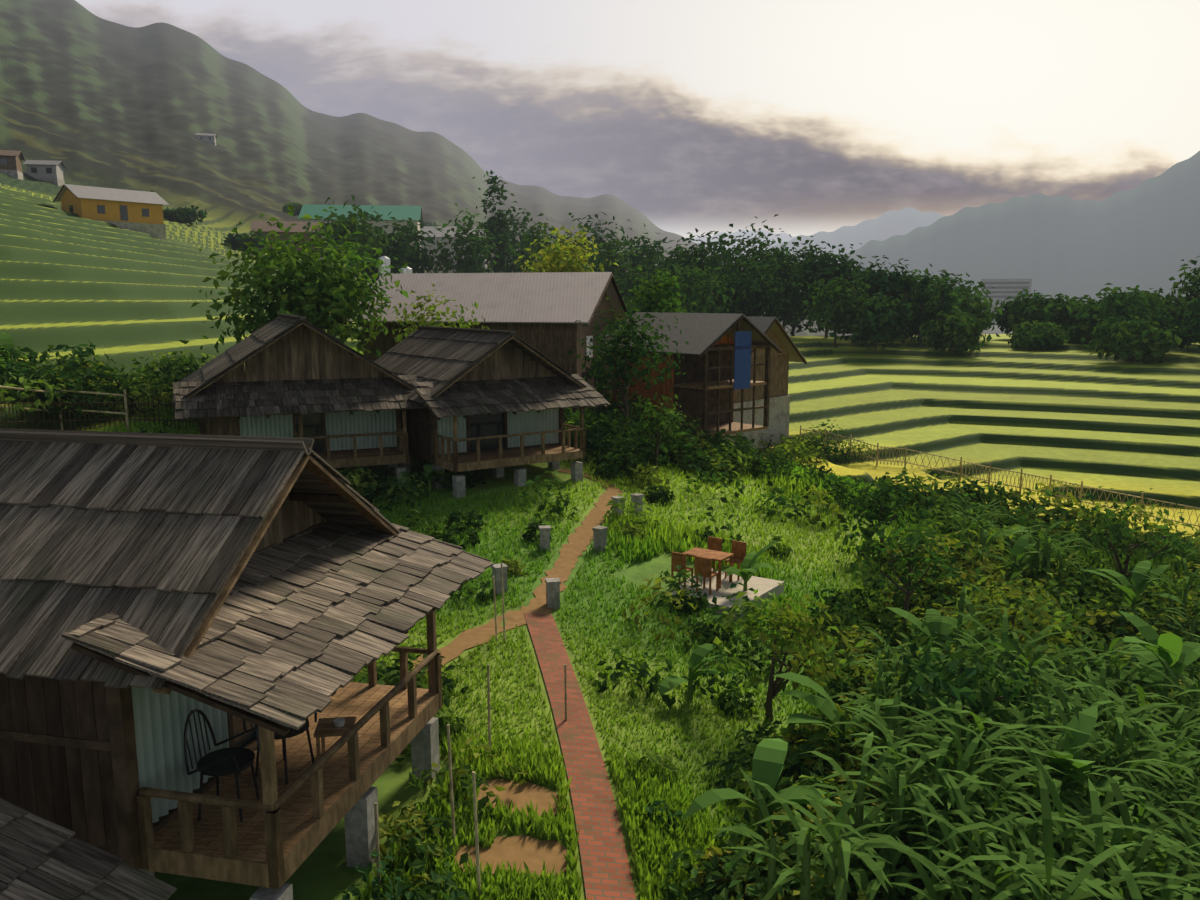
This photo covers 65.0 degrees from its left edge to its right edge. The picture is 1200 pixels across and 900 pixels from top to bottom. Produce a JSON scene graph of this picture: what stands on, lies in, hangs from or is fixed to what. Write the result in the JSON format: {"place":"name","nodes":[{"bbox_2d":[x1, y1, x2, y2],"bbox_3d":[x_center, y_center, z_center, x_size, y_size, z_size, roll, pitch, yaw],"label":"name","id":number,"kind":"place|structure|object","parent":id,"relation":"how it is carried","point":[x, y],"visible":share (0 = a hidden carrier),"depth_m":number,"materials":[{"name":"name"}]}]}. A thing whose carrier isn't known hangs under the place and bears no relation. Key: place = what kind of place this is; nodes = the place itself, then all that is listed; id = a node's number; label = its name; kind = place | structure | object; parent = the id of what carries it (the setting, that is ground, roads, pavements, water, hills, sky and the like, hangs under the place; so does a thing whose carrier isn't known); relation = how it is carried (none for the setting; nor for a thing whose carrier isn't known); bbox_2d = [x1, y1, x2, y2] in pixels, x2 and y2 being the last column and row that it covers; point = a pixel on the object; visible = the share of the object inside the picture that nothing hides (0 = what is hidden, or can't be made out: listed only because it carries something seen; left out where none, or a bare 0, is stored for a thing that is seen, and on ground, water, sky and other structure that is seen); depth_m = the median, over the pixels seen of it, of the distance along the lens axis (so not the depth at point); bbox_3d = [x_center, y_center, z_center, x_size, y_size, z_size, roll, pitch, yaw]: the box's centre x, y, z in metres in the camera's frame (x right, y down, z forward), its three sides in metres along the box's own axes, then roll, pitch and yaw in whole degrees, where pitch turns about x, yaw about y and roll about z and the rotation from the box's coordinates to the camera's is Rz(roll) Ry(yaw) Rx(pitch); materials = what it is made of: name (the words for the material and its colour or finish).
{"place":"outdoors","nodes":[
{"label":"outdoors","id":0,"kind":"place"},
{"bbox_2d":[0,0,1199,899],"bbox_3d":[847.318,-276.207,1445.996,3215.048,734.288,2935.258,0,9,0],"label":"terrain","id":1,"kind":"structure","parent":0,"point":[90,99],"depth_m":79.42,"materials":[{"name":"green plant"}]},
{"bbox_2d":[0,150,24,179],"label":"house","id":2,"kind":"structure","parent":1,"relation":"on","point":[10,164],"depth_m":196.00,"materials":[{"name":"wood"}]},
{"bbox_2d":[22,160,66,185],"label":"house","id":3,"kind":"structure","parent":1,"relation":"on","point":[47,171],"depth_m":208.45,"materials":[{"name":"paint"}]},
{"bbox_2d":[0,386,128,430],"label":"wooden fence","id":4,"kind":"object","parent":1,"relation":"on","point":[125,413],"visible":0.62,"depth_m":33.01,"materials":[{"name":"brown wood"}]},
{"bbox_2d":[0,798,176,899],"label":"roof","id":5,"kind":"structure","parent":1,"relation":"on","point":[41,858],"depth_m":8.09,"materials":[{"name":"grey wood"}]},
{"bbox_2d":[0,393,198,430],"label":"picket fence","id":6,"kind":"object","parent":1,"relation":"on","point":[94,419],"visible":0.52,"depth_m":33.26,"materials":[{"name":"brown wood"}]},
{"bbox_2d":[53,184,169,239],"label":"ochre house","id":7,"kind":"structure","parent":1,"relation":"on","point":[137,211],"depth_m":128.40,"materials":[{"name":"concrete"}]},
{"bbox_2d":[195,133,216,145],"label":"house","id":8,"kind":"structure","parent":1,"relation":"on","point":[208,138],"depth_m":462.24,"materials":[{"name":"paint"}]},
{"bbox_2d":[0,428,493,899],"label":"bungalow","id":9,"kind":"object","parent":1,"relation":"on","point":[156,589],"visible":0.98,"depth_m":10.03,"materials":[{"name":"brown wood"}]},
{"bbox_2d":[184,708,259,821],"bbox_3d":[-4.081,3.370,10.220,0.651,1.148,0.695,0,9,0],"label":"deck chair","id":10,"kind":"object","parent":9,"relation":"on","point":[236,761],"visible":0.94,"depth_m":10.15,"materials":[{"name":"black metal"}]},
{"bbox_2d":[243,712,316,784],"bbox_3d":[-3.743,3.236,11.068,0.651,1.148,0.679,4,10,24],"label":"deck chair","id":11,"kind":"object","parent":9,"relation":"on","point":[295,732],"visible":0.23,"depth_m":10.92,"materials":[{"name":"black metal"}]},
{"bbox_2d":[314,716,355,765],"bbox_3d":[-3.196,3.510,11.400,0.440,0.500,0.440,-1,9,-8],"label":"deck table","id":12,"kind":"object","parent":9,"relation":"on","point":[333,727],"visible":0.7,"depth_m":11.31,"materials":[{"name":"brown wood"}]},
{"bbox_2d":[250,221,324,259],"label":"building","id":13,"kind":"structure","parent":1,"relation":"on","point":[265,227],"depth_m":209.09,"materials":[{"name":"concrete"}]},
{"bbox_2d":[178,197,416,357],"bbox_3d":[-12.378,-5.695,40.689,9.403,10.113,10.026,0,9,0],"label":"tree","id":14,"kind":"object","parent":1,"relation":"on","point":[335,297],"visible":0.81,"depth_m":38.92,"materials":[{"name":"green plant"}]},
{"bbox_2d":[172,313,429,482],"bbox_3d":[-10.372,-1.659,32.173,7.622,5.849,8.538,-4,10,-23],"label":"bungalow","id":15,"kind":"object","parent":1,"relation":"on","point":[340,403],"visible":0.9,"depth_m":29.77,"materials":[{"name":"brown wood"}]},
{"bbox_2d":[298,204,422,253],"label":"building","id":16,"kind":"structure","parent":1,"relation":"on","point":[401,213],"depth_m":270.91,"materials":[{"name":"metal"}]},
{"bbox_2d":[378,256,411,276],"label":"water tanks","id":17,"kind":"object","parent":1,"relation":"on","point":[386,260],"depth_m":74.49,"materials":[{"name":"concrete"}]},
{"bbox_2d":[150,170,674,287],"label":"hill trees","id":18,"kind":"object","parent":1,"relation":"on","point":[496,237],"visible":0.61,"depth_m":166.45,"materials":[{"name":"green plant"}]},
{"bbox_2d":[374,283,488,342],"bbox_3d":[-6.890,-3.665,39.679,4.433,6.545,4.545,0,9,0],"label":"small tree","id":19,"kind":"object","parent":1,"relation":"on","point":[420,318],"visible":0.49,"depth_m":38.59,"materials":[{"name":"green plant"}]},
{"bbox_2d":[421,226,487,271],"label":"building","id":20,"kind":"structure","parent":1,"relation":"on","point":[436,233],"depth_m":320.65,"materials":[{"name":"concrete"}]},
{"bbox_2d":[374,563,566,894],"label":"bamboo stakes","id":21,"kind":"object","parent":1,"relation":"on","point":[452,804],"visible":0.72,"depth_m":11.68,"materials":[{"name":"brown wood"}]},
{"bbox_2d":[413,606,530,670],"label":"dirt path","id":22,"kind":"structure","parent":1,"relation":"on","point":[462,642],"depth_m":18.75,"materials":[{"name":"brown soil"}]},
{"bbox_2d":[453,846,507,873],"bbox_3d":[-1.498,5.103,11.740,0.728,0.132,0.552,-2,9,-13],"label":"dirt patch","id":23,"kind":"object","parent":1,"relation":"on","point":[483,856],"visible":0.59,"depth_m":11.82,"materials":[{"name":"brown soil"}]},
{"bbox_2d":[347,272,629,417],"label":"house","id":24,"kind":"structure","parent":1,"relation":"on","point":[542,312],"depth_m":44.02,"materials":[{"name":"metal"}]},
{"bbox_2d":[374,326,609,497],"bbox_3d":[-4.594,-1.595,33.405,6.426,5.382,8.538,-6,11,-34],"label":"bungalow","id":25,"kind":"object","parent":1,"relation":"on","point":[497,401],"visible":0.91,"depth_m":31.23,"materials":[{"name":"brown wood"}]},
{"bbox_2d":[476,778,571,819],"bbox_3d":[-1.145,4.877,13.162,1.525,0.264,0.949,0,9,0],"label":"dirt patch","id":26,"kind":"object","parent":1,"relation":"on","point":[518,795],"visible":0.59,"depth_m":13.27,"materials":[{"name":"brown soil"}]},
{"bbox_2d":[486,835,575,877],"bbox_3d":[-0.924,5.154,11.975,1.271,0.208,0.853,0,9,0],"label":"dirt patch","id":27,"kind":"object","parent":1,"relation":"on","point":[532,853],"visible":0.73,"depth_m":12.04,"materials":[{"name":"brown soil"}]},
{"bbox_2d":[514,225,618,272],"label":"yellow green tree","id":28,"kind":"object","parent":1,"relation":"on","point":[553,262],"visible":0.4,"depth_m":59.89,"materials":[{"name":"green plant"}]},
{"bbox_2d":[491,493,643,609],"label":"stone posts","id":29,"kind":"object","parent":1,"relation":"on","point":[554,584],"visible":0.73,"depth_m":24.38,"materials":[{"name":"grey stone"}]},
{"bbox_2d":[526,490,622,614],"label":"dirt path","id":30,"kind":"structure","parent":1,"relation":"on","point":[580,538],"depth_m":24.72,"materials":[{"name":"brown soil"}]},
{"bbox_2d":[524,613,635,899],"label":"brick path","id":31,"kind":"structure","parent":1,"relation":"on","point":[605,867],"depth_m":14.01,"materials":[{"name":"red brick"}]},
{"bbox_2d":[558,468,621,491],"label":"dirt path","id":32,"kind":"structure","parent":1,"relation":"on","point":[610,488],"depth_m":32.26,"materials":[{"name":"brown soil"}]},
{"bbox_2d":[0,332,1199,899],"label":"banana plants","id":33,"kind":"object","parent":1,"relation":"on","point":[1092,846],"visible":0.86,"depth_m":12.81,"materials":[{"name":"green plant"}]},
{"bbox_2d":[0,342,1199,899],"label":"garden bushes","id":34,"kind":"object","parent":1,"relation":"on","point":[1098,614],"visible":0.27,"depth_m":24.41,"materials":[{"name":"green plant"}]},
{"bbox_2d":[568,297,688,431],"bbox_3d":[1.104,-3.024,38.982,4.941,6.490,5.229,0,9,0],"label":"tree","id":35,"kind":"object","parent":1,"relation":"on","point":[623,367],"visible":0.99,"depth_m":38.54,"materials":[{"name":"green plant"}]},
{"bbox_2d":[94,346,1199,899],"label":"grass","id":36,"kind":"structure","parent":1,"relation":"on","point":[650,846],"depth_m":17.53,"materials":[{"name":"green plant"}]},
{"bbox_2d":[613,391,685,467],"bbox_3d":[1.851,-0.530,35.283,2.789,3.239,3.201,0,9,0],"label":"sapling","id":37,"kind":"object","parent":1,"relation":"on","point":[660,423],"visible":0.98,"depth_m":35.12,"materials":[{"name":"green plant"}]},
{"bbox_2d":[615,268,697,325],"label":"tree","id":38,"kind":"object","parent":1,"relation":"on","point":[660,294],"visible":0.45,"depth_m":50.95,"materials":[{"name":"green plant"}]},
{"bbox_2d":[599,312,781,449],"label":"orange house","id":39,"kind":"structure","parent":1,"relation":"on","point":[702,334],"depth_m":43.35,"materials":[{"name":"wood"}]},
{"bbox_2d":[672,344,767,431],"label":"house wall","id":40,"kind":"structure","parent":39,"relation":"attached to","point":[689,393],"depth_m":43.79,"materials":[{"name":"brown wood"}]},
{"bbox_2d":[734,331,751,389],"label":"blue cloth","id":41,"kind":"object","parent":39,"relation":"attached to","point":[742,368],"visible":1,"depth_m":42.64,"materials":[{"name":"blue fabric"}]},
{"bbox_2d":[671,569,783,619],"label":"patio slab","id":42,"kind":"structure","parent":1,"relation":"on","point":[764,586],"depth_m":23.20,"materials":[{"name":"concrete"}]},
{"bbox_2d":[671,552,692,588],"bbox_3d":[2.035,2.943,23.273,0.400,0.900,0.400,6,11,35],"label":"patio chair","id":43,"kind":"object","parent":42,"relation":"on","point":[678,559],"visible":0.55,"depth_m":23.11,"materials":[{"name":"brown wood"}]},
{"bbox_2d":[696,556,718,594],"bbox_3d":[2.608,3.006,22.876,0.400,0.900,0.400,6,11,35],"label":"patio chair","id":44,"kind":"object","parent":42,"relation":"on","point":[703,567],"visible":0.88,"depth_m":22.70,"materials":[{"name":"brown wood"}]},
{"bbox_2d":[683,547,733,587],"bbox_3d":[2.711,2.958,23.723,1.100,0.730,0.700,6,11,35],"label":"patio table","id":45,"kind":"object","parent":42,"relation":"on","point":[718,556],"visible":0.64,"depth_m":23.62,"materials":[{"name":"brown wood"}]},
{"bbox_2d":[708,536,721,571],"bbox_3d":[2.895,2.751,24.486,0.400,0.900,0.400,6,11,35],"label":"patio chair","id":46,"kind":"object","parent":42,"relation":"on","point":[715,543],"visible":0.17,"depth_m":24.55,"materials":[{"name":"brown wood"}]},
{"bbox_2d":[725,540,746,579],"bbox_3d":[3.469,2.814,24.090,0.400,0.900,0.400,6,11,35],"label":"patio chair","id":47,"kind":"object","parent":42,"relation":"on","point":[739,548],"visible":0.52,"depth_m":24.13,"materials":[{"name":"brown wood"}]},
{"bbox_2d":[733,316,806,448],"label":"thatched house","id":48,"kind":"structure","parent":1,"relation":"on","point":[772,329],"depth_m":57.72,"materials":[{"name":"wood"}]},
{"bbox_2d":[713,583,865,721],"bbox_3d":[3.456,3.881,16.687,2.739,2.670,2.825,0,9,0],"label":"sapling","id":49,"kind":"object","parent":1,"relation":"on","point":[801,650],"visible":0.97,"depth_m":16.70,"materials":[{"name":"green plant"}]},
{"bbox_2d":[831,467,924,552],"bbox_3d":[8.270,2.040,27.954,2.545,3.145,2.806,5,11,31],"label":"shrub","id":50,"kind":"object","parent":1,"relation":"on","point":[882,510],"visible":0.9,"depth_m":27.70,"materials":[{"name":"green plant"}]},
{"bbox_2d":[610,214,1199,362],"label":"trees","id":51,"kind":"object","parent":1,"relation":"on","point":[880,305],"visible":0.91,"depth_m":114.03,"materials":[{"name":"green plant"}]},
{"bbox_2d":[832,489,988,628],"bbox_3d":[7.215,2.777,21.882,3.286,4.075,3.420,0,9,0],"label":"shrub","id":52,"kind":"object","parent":1,"relation":"on","point":[900,562],"visible":0.98,"depth_m":21.82,"materials":[{"name":"green plant"}]},
{"bbox_2d":[869,624,1089,755],"bbox_3d":[5.706,4.354,15.026,2.992,3.259,3.323,0,9,0],"label":"shrub","id":53,"kind":"object","parent":1,"relation":"on","point":[959,689],"visible":0.78,"depth_m":14.54,"materials":[{"name":"green plant"}]},
{"bbox_2d":[800,425,1199,529],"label":"garden fence","id":54,"kind":"object","parent":1,"relation":"on","point":[989,471],"visible":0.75,"depth_m":53.32,"materials":[{"name":"brown wood"}]},
{"bbox_2d":[980,279,1031,320],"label":"valley building","id":55,"kind":"structure","parent":1,"relation":"on","point":[1004,288],"depth_m":900.70,"materials":[{"name":"grey concrete"}]},
{"bbox_2d":[940,555,1081,664],"bbox_3d":[8.506,4.010,19.630,2.786,3.114,2.878,3,9,17],"label":"shrub","id":56,"kind":"object","parent":1,"relation":"on","point":[1028,619],"visible":0.55,"depth_m":19.25,"materials":[{"name":"green plant"}]},
{"bbox_2d":[1051,486,1187,576],"bbox_3d":[15.789,3.070,28.459,3.831,3.682,3.374,0,9,0],"label":"shrub","id":57,"kind":"object","parent":1,"relation":"on","point":[1156,538],"visible":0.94,"depth_m":28.32,"materials":[{"name":"green plant"}]},
{"bbox_2d":[75,0,1199,237],"label":"sky","id":58,"kind":"structure","parent":0,"point":[706,116],"materials":[{"name":"grey"}]},
{"bbox_2d":[691,229,794,256],"bbox_3d":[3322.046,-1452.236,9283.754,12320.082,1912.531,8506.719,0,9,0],"label":"mountain","id":59,"kind":"structure","parent":0,"point":[785,237],"depth_m":12310.59,"materials":[{"name":"grey stone"}]},
{"bbox_2d":[740,207,945,264],"bbox_3d":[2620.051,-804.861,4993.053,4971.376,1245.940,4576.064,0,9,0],"label":"mountain","id":60,"kind":"structure","parent":0,"point":[891,223],"depth_m":6329.68,"materials":[{"name":"grey stone"}]},
{"bbox_2d":[830,151,1199,325],"bbox_3d":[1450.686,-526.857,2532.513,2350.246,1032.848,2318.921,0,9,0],"label":"mountain","id":61,"kind":"structure","parent":0,"point":[1145,235],"depth_m":2760.62,"materials":[{"name":"grey stone"}]}
]}

